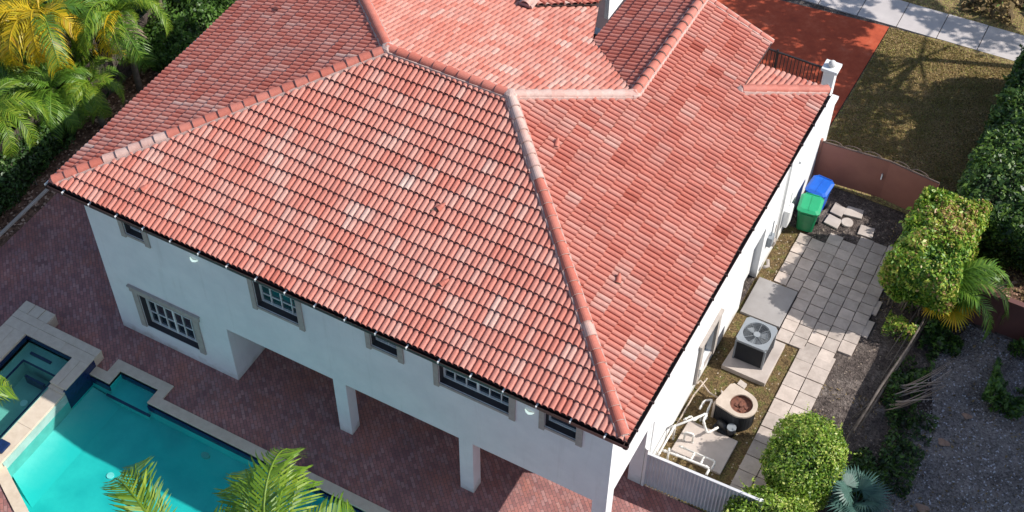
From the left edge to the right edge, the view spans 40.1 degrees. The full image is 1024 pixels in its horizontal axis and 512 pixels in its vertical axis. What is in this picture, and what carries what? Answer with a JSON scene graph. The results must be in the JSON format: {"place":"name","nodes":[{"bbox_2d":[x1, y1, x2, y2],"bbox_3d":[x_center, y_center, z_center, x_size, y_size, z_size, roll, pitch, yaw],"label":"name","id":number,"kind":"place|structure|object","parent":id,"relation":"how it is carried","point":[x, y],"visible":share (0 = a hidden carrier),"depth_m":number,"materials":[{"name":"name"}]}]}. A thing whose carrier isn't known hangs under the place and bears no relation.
{"place":"outdoors","nodes":[
{"label":"outdoors","id":0,"kind":"place"},
{"bbox_2d":[44,0,841,511],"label":"house","id":1,"kind":"structure","parent":0,"point":[530,234],"depth_m":38.01,"materials":[{"name":"red tile"}]},
{"bbox_2d":[117,220,150,248],"bbox_3d":[-10.590,-0.884,39.489,1.020,1.190,0.320,23,53,18],"label":"window","id":2,"kind":"structure","parent":1,"relation":"in","point":[131,230],"depth_m":39.76,"materials":[{"name":"grey concrete"}]},
{"bbox_2d":[126,284,206,354],"bbox_3d":[-10.285,1.859,42.362,2.640,1.900,0.370,23,53,18],"label":"window","id":3,"kind":"structure","parent":1,"relation":"in","point":[170,319],"depth_m":42.66,"materials":[{"name":"white glass"}]},
{"bbox_2d":[246,278,305,331],"bbox_3d":[-6.374,1.074,38.252,1.740,1.810,0.320,23,53,18],"label":"window","id":4,"kind":"structure","parent":1,"relation":"in","point":[291,309],"depth_m":38.69,"materials":[{"name":"grey glass"}]},
{"bbox_2d":[364,332,403,364],"bbox_3d":[-3.301,2.157,36.952,1.170,1.210,0.320,23,53,18],"label":"window","id":5,"kind":"structure","parent":1,"relation":"in","point":[377,342],"depth_m":37.25,"materials":[{"name":"grey concrete"}]},
{"bbox_2d":[432,362,515,421],"bbox_3d":[-0.921,3.246,36.235,2.430,1.510,0.320,23,53,18],"label":"window","id":6,"kind":"structure","parent":1,"relation":"in","point":[450,378],"depth_m":36.63,"materials":[{"name":"white metal"}]},
{"bbox_2d":[538,411,582,446],"bbox_3d":[1.294,4.118,35.405,1.230,1.260,0.320,23,53,18],"label":"window","id":7,"kind":"structure","parent":1,"relation":"in","point":[554,423],"depth_m":35.72,"materials":[{"name":"black glass"}]},
{"bbox_2d":[670,378,707,436],"bbox_3d":[5.226,4.471,41.946,0.185,0.430,2.224,27,54,21],"label":"refrigerant line","id":8,"kind":"object","parent":1,"relation":"attached to","point":[705,380],"visible":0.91,"depth_m":42.23,"materials":[{"name":"beige paint"}]},
{"bbox_2d":[698,363,703,376],"bbox_3d":[5.622,3.175,41.751,0.138,1.100,0.280,23,53,18],"label":"disconnect box","id":9,"kind":"object","parent":1,"relation":"attached to","point":[701,369],"visible":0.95,"depth_m":41.91,"materials":[{"name":"white plastic"}]},
{"bbox_2d":[697,380,717,397],"bbox_3d":[5.994,4.021,42.364,0.909,0.368,0.322,26,54,20],"label":"refrigerant line","id":10,"kind":"object","parent":1,"relation":"attached to","point":[709,392],"visible":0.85,"depth_m":42.47,"materials":[{"name":"beige paint"}]},
{"bbox_2d":[693,308,724,384],"bbox_3d":[5.759,2.695,42.013,0.350,1.930,1.650,23,53,18],"label":"window","id":11,"kind":"structure","parent":1,"relation":"in","point":[716,324],"depth_m":41.65,"materials":[{"name":"beige concrete"}]},
{"bbox_2d":[744,250,753,281],"bbox_3d":[7.356,0.296,44.331,0.100,2.420,1.410,23,53,18],"label":"side door","id":12,"kind":"structure","parent":1,"relation":"in","point":[750,258],"depth_m":44.87,"materials":[{"name":"white metal"}]},
{"bbox_2d":[762,259,769,268],"bbox_3d":[8.270,0.279,45.548,0.214,0.169,0.411,23,53,18],"label":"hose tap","id":13,"kind":"object","parent":1,"relation":"attached to","point":[767,265],"visible":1,"depth_m":45.51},
{"bbox_2d":[766,221,774,247],"bbox_3d":[8.259,-0.737,44.606,0.158,1.120,0.300,23,53,18],"label":"meter box","id":14,"kind":"object","parent":1,"relation":"attached to","point":[770,240],"visible":1,"depth_m":44.73,"materials":[{"name":"grey paint"}]},
{"bbox_2d":[771,225,776,246],"bbox_3d":[8.485,-0.681,45.352,0.138,0.950,0.200,23,53,18],"label":"outlet box","id":15,"kind":"object","parent":1,"relation":"attached to","point":[773,244],"visible":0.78,"depth_m":45.52,"materials":[{"name":"plastic"}]},
{"bbox_2d":[781,192,793,227],"bbox_3d":[9.038,-1.564,45.786,0.198,1.450,0.450,23,53,18],"label":"panel box","id":16,"kind":"object","parent":1,"relation":"attached to","point":[787,214],"visible":1,"depth_m":45.83,"materials":[{"name":"white metal"}]},
{"bbox_2d":[0,0,1023,511],"bbox_3d":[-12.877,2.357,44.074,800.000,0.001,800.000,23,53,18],"label":"ground","id":17,"kind":"structure","parent":0,"point":[884,428],"depth_m":43.64,"materials":[{"name":"soil"}]},
{"bbox_2d":[0,13,45,111],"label":"green palm","id":18,"kind":"object","parent":17,"relation":"on","point":[2,67],"visible":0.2,"depth_m":48.33,"materials":[{"name":"green plant"}]},
{"bbox_2d":[0,0,110,85],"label":"yellow palm","id":19,"kind":"object","parent":17,"relation":"on","point":[27,18],"visible":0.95,"depth_m":47.02,"materials":[{"name":"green plant"}]},
{"bbox_2d":[0,0,150,141],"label":"undergrowth","id":20,"kind":"object","parent":17,"relation":"on","point":[135,13],"visible":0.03,"depth_m":50.48,"materials":[{"name":"green plant"}]},
{"bbox_2d":[0,64,160,247],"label":"soil strip","id":21,"kind":"object","parent":17,"relation":"on","point":[87,132],"depth_m":48.94,"materials":[{"name":"brown soil"}]},
{"bbox_2d":[0,188,48,236],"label":"edging strip","id":22,"kind":"object","parent":21,"relation":"on","point":[25,210],"visible":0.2,"depth_m":47.23,"materials":[{"name":"concrete"}]},
{"bbox_2d":[0,75,52,158],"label":"lime palm","id":23,"kind":"object","parent":21,"relation":"on","point":[7,102],"visible":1,"depth_m":46.21,"materials":[{"name":"green plant"}]},
{"bbox_2d":[0,108,76,216],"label":"side hedge","id":24,"kind":"object","parent":21,"relation":"on","point":[25,164],"visible":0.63,"depth_m":47.38,"materials":[{"name":"green plant"}]},
{"bbox_2d":[0,46,95,143],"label":"green palm","id":25,"kind":"object","parent":21,"relation":"on","point":[48,83],"visible":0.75,"depth_m":48.15,"materials":[{"name":"green plant"}]},
{"bbox_2d":[0,3,171,158],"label":"undergrowth","id":26,"kind":"object","parent":21,"relation":"on","point":[142,21],"visible":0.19,"depth_m":50.52,"materials":[{"name":"green plant"}]},
{"bbox_2d":[54,55,124,126],"bbox_3d":[-14.612,-5.473,49.056,2.479,2.526,2.337,-12,50,-10],"label":"lime palm","id":27,"kind":"object","parent":21,"relation":"on","point":[77,81],"visible":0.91,"depth_m":48.16,"materials":[{"name":"green plant"}]},
{"bbox_2d":[67,0,172,91],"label":"yellow palm","id":28,"kind":"object","parent":21,"relation":"on","point":[122,31],"visible":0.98,"depth_m":47.68,"materials":[{"name":"green plant"}]},
{"bbox_2d":[139,0,189,15],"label":"green palm","id":29,"kind":"object","parent":21,"relation":"on","point":[162,4],"visible":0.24,"depth_m":51.47,"materials":[{"name":"green plant"}]},
{"bbox_2d":[136,0,236,71],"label":"side hedge","id":30,"kind":"object","parent":21,"relation":"on","point":[192,21],"visible":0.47,"depth_m":51.18,"materials":[{"name":"green plant"}]},
{"bbox_2d":[34,0,137,66],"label":"green palm","id":31,"kind":"object","parent":17,"relation":"on","point":[94,40],"visible":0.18,"depth_m":49.56,"materials":[{"name":"green plant"}]},
{"bbox_2d":[0,193,700,511],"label":"paver deck","id":32,"kind":"structure","parent":17,"relation":"on","point":[388,457],"depth_m":42.09,"materials":[{"name":"brick"}]},
{"bbox_2d":[0,375,19,404],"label":"poolside palm","id":33,"kind":"object","parent":32,"relation":"on","point":[4,395],"visible":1,"depth_m":38.22,"materials":[{"name":"green plant"}]},
{"bbox_2d":[0,301,103,478],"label":"spa basin","id":34,"kind":"object","parent":32,"relation":"in","point":[45,363],"visible":0.98,"depth_m":43.07,"materials":[{"name":"stone"}]},
{"bbox_2d":[0,439,10,453],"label":"tile band","id":35,"kind":"object","parent":34,"relation":"on","point":[4,445],"visible":1,"depth_m":40.83,"materials":[{"name":"blue tile"}]},
{"bbox_2d":[101,456,240,511],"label":"poolside palm","id":36,"kind":"object","parent":32,"relation":"on","point":[139,495],"visible":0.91,"depth_m":32.88,"materials":[{"name":"green plant"}]},
{"bbox_2d":[0,359,389,511],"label":"swimming pool","id":37,"kind":"structure","parent":32,"relation":"in","point":[120,415],"depth_m":41.80,"materials":[{"name":"liquid"}]},
{"bbox_2d":[212,447,354,511],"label":"poolside palm","id":38,"kind":"object","parent":32,"relation":"on","point":[269,497],"visible":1,"depth_m":33.64,"materials":[{"name":"green plant"}]},
{"bbox_2d":[641,446,763,511],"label":"white fence","id":39,"kind":"object","parent":32,"relation":"on","point":[690,486],"visible":0.94,"depth_m":39.42,"materials":[{"name":"metal"}]},
{"bbox_2d":[721,476,818,511],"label":"clipped shrub","id":40,"kind":"object","parent":32,"relation":"on","point":[776,501],"visible":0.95,"depth_m":38.47,"materials":[{"name":"green plant"}]},
{"bbox_2d":[823,464,893,511],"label":"fan palm","id":41,"kind":"object","parent":17,"relation":"on","point":[853,481],"visible":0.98,"depth_m":39.07,"materials":[{"name":"green plant"}]},
{"bbox_2d":[834,317,945,507],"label":"undergrowth","id":42,"kind":"object","parent":17,"relation":"on","point":[901,377],"visible":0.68,"depth_m":42.29,"materials":[{"name":"green plant"}]},
{"bbox_2d":[886,360,953,410],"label":"fallen fronds","id":43,"kind":"object","parent":42,"relation":"on","point":[905,402],"visible":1,"depth_m":42.20,"materials":[{"name":"brown plant"}]},
{"bbox_2d":[868,407,939,499],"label":"undergrowth","id":44,"kind":"object","parent":17,"relation":"on","point":[883,451],"visible":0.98,"depth_m":41.00,"materials":[{"name":"green plant"}]},
{"bbox_2d":[917,313,964,357],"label":"undergrowth","id":45,"kind":"object","parent":17,"relation":"on","point":[954,344],"visible":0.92,"depth_m":43.70,"materials":[{"name":"green plant"}]},
{"bbox_2d":[874,324,1023,511],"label":"gravel yard","id":46,"kind":"structure","parent":17,"relation":"on","point":[978,468],"depth_m":41.53,"materials":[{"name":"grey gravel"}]},
{"bbox_2d":[915,503,929,511],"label":"fallen leaf","id":47,"kind":"object","parent":46,"relation":"on","point":[921,507],"visible":1,"depth_m":40.04,"materials":[{"name":"brown plant"}]},
{"bbox_2d":[938,438,950,445],"bbox_3d":[12.753,5.523,41.479,0.385,0.056,0.286,23,53,18],"label":"fallen leaf","id":48,"kind":"object","parent":46,"relation":"on","point":[942,442],"visible":1,"depth_m":41.46,"materials":[{"name":"brown plant"}]},
{"bbox_2d":[962,413,972,418],"bbox_3d":[13.633,4.814,42.097,0.347,0.056,0.212,23,53,18],"label":"fallen leaf","id":49,"kind":"object","parent":46,"relation":"on","point":[967,416],"visible":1,"depth_m":42.10,"materials":[{"name":"brown plant"}]},
{"bbox_2d":[981,335,1023,419],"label":"bush","id":50,"kind":"object","parent":46,"relation":"on","point":[997,384],"visible":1,"depth_m":42.05,"materials":[{"name":"green plant"}]},
{"bbox_2d":[916,282,982,330],"bbox_3d":[13.457,1.523,43.669,2.316,1.945,1.872,23,53,18],"label":"fan palm","id":51,"kind":"object","parent":17,"relation":"on","point":[960,306],"visible":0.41,"depth_m":43.05,"materials":[{"name":"green plant"}]},
{"bbox_2d":[901,0,1023,34],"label":"roadside verge","id":52,"kind":"structure","parent":17,"relation":"on","point":[952,7],"depth_m":54.42,"materials":[{"name":"green plant"}]},
{"bbox_2d":[961,0,1023,26],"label":"verge scrub","id":53,"kind":"object","parent":52,"relation":"on","point":[1008,9],"visible":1,"depth_m":54.17,"materials":[{"name":"plant"}]},
{"bbox_2d":[934,256,1013,343],"bbox_3d":[14.400,1.300,43.447,2.177,2.584,2.309,-26,54,-21],"label":"pinnate palm","id":54,"kind":"object","parent":17,"relation":"on","point":[976,271],"visible":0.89,"depth_m":42.70,"materials":[{"name":"green plant"}]},
{"bbox_2d":[952,285,1023,340],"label":"brown wall","id":55,"kind":"structure","parent":17,"relation":"on","point":[1012,326],"depth_m":43.67,"materials":[{"name":"brown paint"}]},
{"bbox_2d":[974,255,1023,302],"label":"mulch bed","id":56,"kind":"object","parent":17,"relation":"on","point":[1012,292],"depth_m":45.56,"materials":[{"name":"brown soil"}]},
{"bbox_2d":[954,44,1023,273],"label":"dark hedge","id":57,"kind":"object","parent":56,"relation":"on","point":[993,173],"visible":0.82,"depth_m":45.52,"materials":[{"name":"green plant"}]},
{"bbox_2d":[640,187,927,511],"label":"side yard soil","id":58,"kind":"structure","parent":0,"point":[866,364],"depth_m":43.66,"materials":[{"name":"brown soil"}]},
{"bbox_2d":[652,225,804,511],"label":"muddy strip","id":59,"kind":"object","parent":58,"relation":"on","point":[719,379],"visible":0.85,"depth_m":42.85,"materials":[{"name":"brown soil"}]},
{"bbox_2d":[657,424,675,455],"bbox_3d":[4.478,5.544,40.865,0.082,0.841,1.241,23,53,18],"label":"water pipe","id":60,"kind":"object","parent":59,"relation":"on","point":[673,429],"visible":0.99,"depth_m":40.66,"materials":[{"name":"white plastic"}]},
{"bbox_2d":[669,413,718,433],"bbox_3d":[5.350,5.045,41.163,1.494,0.542,0.452,-19,52,-16],"label":"water pipe","id":61,"kind":"object","parent":60,"relation":"attached to","point":[705,415],"visible":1,"depth_m":41.11,"materials":[{"name":"white plastic"}]},
{"bbox_2d":[683,416,701,421],"bbox_3d":[5.370,4.900,41.759,0.605,0.336,0.205,-5,50,-5],"label":"water pipe","id":62,"kind":"object","parent":59,"relation":"on","point":[686,418],"visible":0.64,"depth_m":41.65,"materials":[{"name":"white plastic"}]},
{"bbox_2d":[670,421,737,474],"bbox_3d":[5.647,5.627,41.345,1.619,0.100,1.300,23,53,18],"label":"equipment pad","id":63,"kind":"object","parent":59,"relation":"on","point":[718,448],"visible":0.68,"depth_m":41.30,"materials":[{"name":"concrete"}]},
{"bbox_2d":[682,431,694,442],"bbox_3d":[5.187,5.332,41.257,0.335,0.532,0.080,13,51,11],"label":"water pipe","id":64,"kind":"object","parent":63,"relation":"on","point":[690,433],"visible":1,"depth_m":41.14,"materials":[{"name":"white plastic"}]},
{"bbox_2d":[679,445,715,470],"bbox_3d":[5.340,5.844,40.773,1.192,0.082,0.360,23,53,18],"label":"water pipe","id":65,"kind":"object","parent":63,"relation":"on","point":[701,455],"visible":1,"depth_m":40.78,"materials":[{"name":"white plastic"}]},
{"bbox_2d":[699,399,712,419],"bbox_3d":[5.784,4.546,41.899,0.312,0.491,0.503,23,53,18],"label":"water pipe","id":66,"kind":"object","parent":59,"relation":"on","point":[709,406],"visible":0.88,"depth_m":41.73,"materials":[{"name":"white plastic"}]},
{"bbox_2d":[712,418,735,437],"bbox_3d":[6.356,5.021,41.622,0.686,0.440,0.420,36,58,26],"label":"pool pump","id":67,"kind":"object","parent":59,"relation":"on","point":[726,429],"visible":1,"depth_m":41.54,"materials":[{"name":"black plastic"}]},
{"bbox_2d":[711,383,757,430],"bbox_3d":[6.678,4.564,41.697,1.158,0.805,0.960,33,57,25],"label":"old condenser","id":68,"kind":"object","parent":59,"relation":"on","point":[735,404],"visible":1,"depth_m":41.47,"materials":[{"name":"beige metal"}]},
{"bbox_2d":[737,379,746,388],"bbox_3d":[6.996,3.924,42.754,0.282,0.120,0.201,37,58,27],"label":"concrete offcut","id":69,"kind":"object","parent":59,"relation":"on","point":[741,384],"visible":0.76,"depth_m":42.69,"materials":[{"name":"white concrete"}]},
{"bbox_2d":[721,340,784,386],"bbox_3d":[7.465,3.108,43.465,1.429,0.190,1.720,23,53,18],"label":"concrete pad","id":70,"kind":"object","parent":59,"relation":"on","point":[747,371],"visible":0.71,"depth_m":43.09,"materials":[{"name":"beige concrete"}]},
{"bbox_2d":[732,317,777,369],"bbox_3d":[7.448,2.669,43.076,1.018,0.972,1.018,23,53,18],"label":"condenser unit","id":71,"kind":"object","parent":70,"relation":"on","point":[754,342],"visible":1,"depth_m":42.81,"materials":[{"name":"grey paint"}]},
{"bbox_2d":[740,277,797,328],"bbox_3d":[8.220,1.485,44.919,1.320,0.110,1.630,23,53,18],"label":"concrete slab","id":72,"kind":"object","parent":59,"relation":"on","point":[769,302],"depth_m":44.85,"materials":[{"name":"grey concrete"}]},
{"bbox_2d":[757,402,860,511],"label":"clipped shrub","id":73,"kind":"object","parent":58,"relation":"on","point":[805,453],"visible":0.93,"depth_m":39.09,"materials":[{"name":"green plant"}]},
{"bbox_2d":[796,193,823,232],"bbox_3d":[9.839,-1.390,46.659,0.769,1.158,0.923,16,51,13],"label":"wheelie bin","id":74,"kind":"object","parent":58,"relation":"on","point":[809,206],"visible":1,"depth_m":46.29,"materials":[{"name":"green plastic"}]},
{"bbox_2d":[805,175,834,210],"bbox_3d":[10.264,-2.007,47.193,0.769,1.158,0.923,26,54,20],"label":"wheelie bin","id":75,"kind":"object","parent":58,"relation":"on","point":[821,186],"visible":0.77,"depth_m":46.77,"materials":[{"name":"blue plastic"}]},
{"bbox_2d":[824,214,840,228],"bbox_3d":[10.793,-1.156,47.218,0.526,0.059,0.451,29,55,23],"label":"loose paving slab","id":76,"kind":"object","parent":58,"relation":"on","point":[832,221],"depth_m":47.18,"materials":[{"name":"concrete"}]},
{"bbox_2d":[830,202,845,217],"bbox_3d":[11.046,-1.557,47.561,0.435,0.063,0.520,26,54,20],"label":"loose paving slab","id":77,"kind":"object","parent":58,"relation":"on","point":[837,209],"depth_m":47.51,"materials":[{"name":"concrete"}]},
{"bbox_2d":[841,218,852,227],"bbox_3d":[11.257,-1.122,47.185,0.400,0.070,0.400,23,53,18],"label":"round cover","id":78,"kind":"object","parent":58,"relation":"on","point":[847,222],"visible":1,"depth_m":47.14,"materials":[{"name":"concrete"}]},
{"bbox_2d":[843,206,863,219],"bbox_3d":[11.541,-1.469,47.487,0.636,0.067,0.442,17,51,13],"label":"loose paving slab","id":79,"kind":"object","parent":58,"relation":"on","point":[853,212],"depth_m":47.44,"materials":[{"name":"concrete"}]},
{"bbox_2d":[857,225,874,238],"bbox_3d":[11.837,-0.816,46.937,0.502,0.055,0.453,18,52,14],"label":"loose paving slab","id":80,"kind":"object","parent":58,"relation":"on","point":[866,231],"depth_m":46.90,"materials":[{"name":"concrete"}]},
{"bbox_2d":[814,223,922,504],"bbox_3d":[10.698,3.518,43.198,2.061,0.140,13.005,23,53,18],"label":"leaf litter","id":81,"kind":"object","parent":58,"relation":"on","point":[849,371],"visible":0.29,"depth_m":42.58,"materials":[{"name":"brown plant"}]},
{"bbox_2d":[846,305,931,438],"bbox_3d":[11.442,3.364,42.733,0.562,0.918,5.558,28,55,22],"label":"timber edging","id":82,"kind":"object","parent":58,"relation":"on","point":[900,359],"visible":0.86,"depth_m":42.70,"materials":[{"name":"brown wood"}]},
{"bbox_2d":[880,304,918,343],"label":"undergrowth","id":83,"kind":"object","parent":58,"relation":"on","point":[899,322],"visible":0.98,"depth_m":43.66,"materials":[{"name":"green plant"}]},
{"bbox_2d":[877,185,992,316],"bbox_3d":[13.234,-0.052,44.028,2.754,3.527,4.495,23,53,18],"label":"clipped hedge","id":84,"kind":"object","parent":58,"relation":"on","point":[930,254],"visible":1,"depth_m":42.87,"materials":[{"name":"green plant"}]},
{"bbox_2d":[717,0,888,124],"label":"driveway","id":85,"kind":"structure","parent":0,"point":[821,37],"depth_m":53.41,"materials":[{"name":"red concrete"}]},
{"bbox_2d":[730,233,892,494],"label":"patio paving","id":86,"kind":"structure","parent":0,"point":[809,353],"depth_m":44.59,"materials":[{"name":"concrete"}]},
{"bbox_2d":[802,0,1023,60],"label":"pavement","id":87,"kind":"structure","parent":0,"point":[957,30],"depth_m":53.92,"materials":[{"name":"concrete"}]},
{"bbox_2d":[826,26,1013,213],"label":"lawn","id":88,"kind":"structure","parent":0,"point":[881,201],"depth_m":50.91,"materials":[{"name":"plant"}]},
{"bbox_2d":[811,138,939,211],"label":"brown gate","id":89,"kind":"structure","parent":88,"relation":"on","point":[897,184],"depth_m":47.24,"materials":[{"name":"paint"}]},
{"bbox_3d":[5.511,5.932,40.699,0.082,0.082,0.320,23,53,18],"label":"water pipe","id":90,"kind":"object","parent":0,"visible":0},
{"bbox_2d":[662,449,709,475],"bbox_3d":[5.016,5.920,40.640,1.523,0.102,0.296,23,53,18],"label":"water pipe","id":91,"kind":"object","parent":90,"relation":"attached to","point":[690,460],"visible":0.98,"depth_m":40.61,"materials":[{"name":"white plastic"}]}
]}

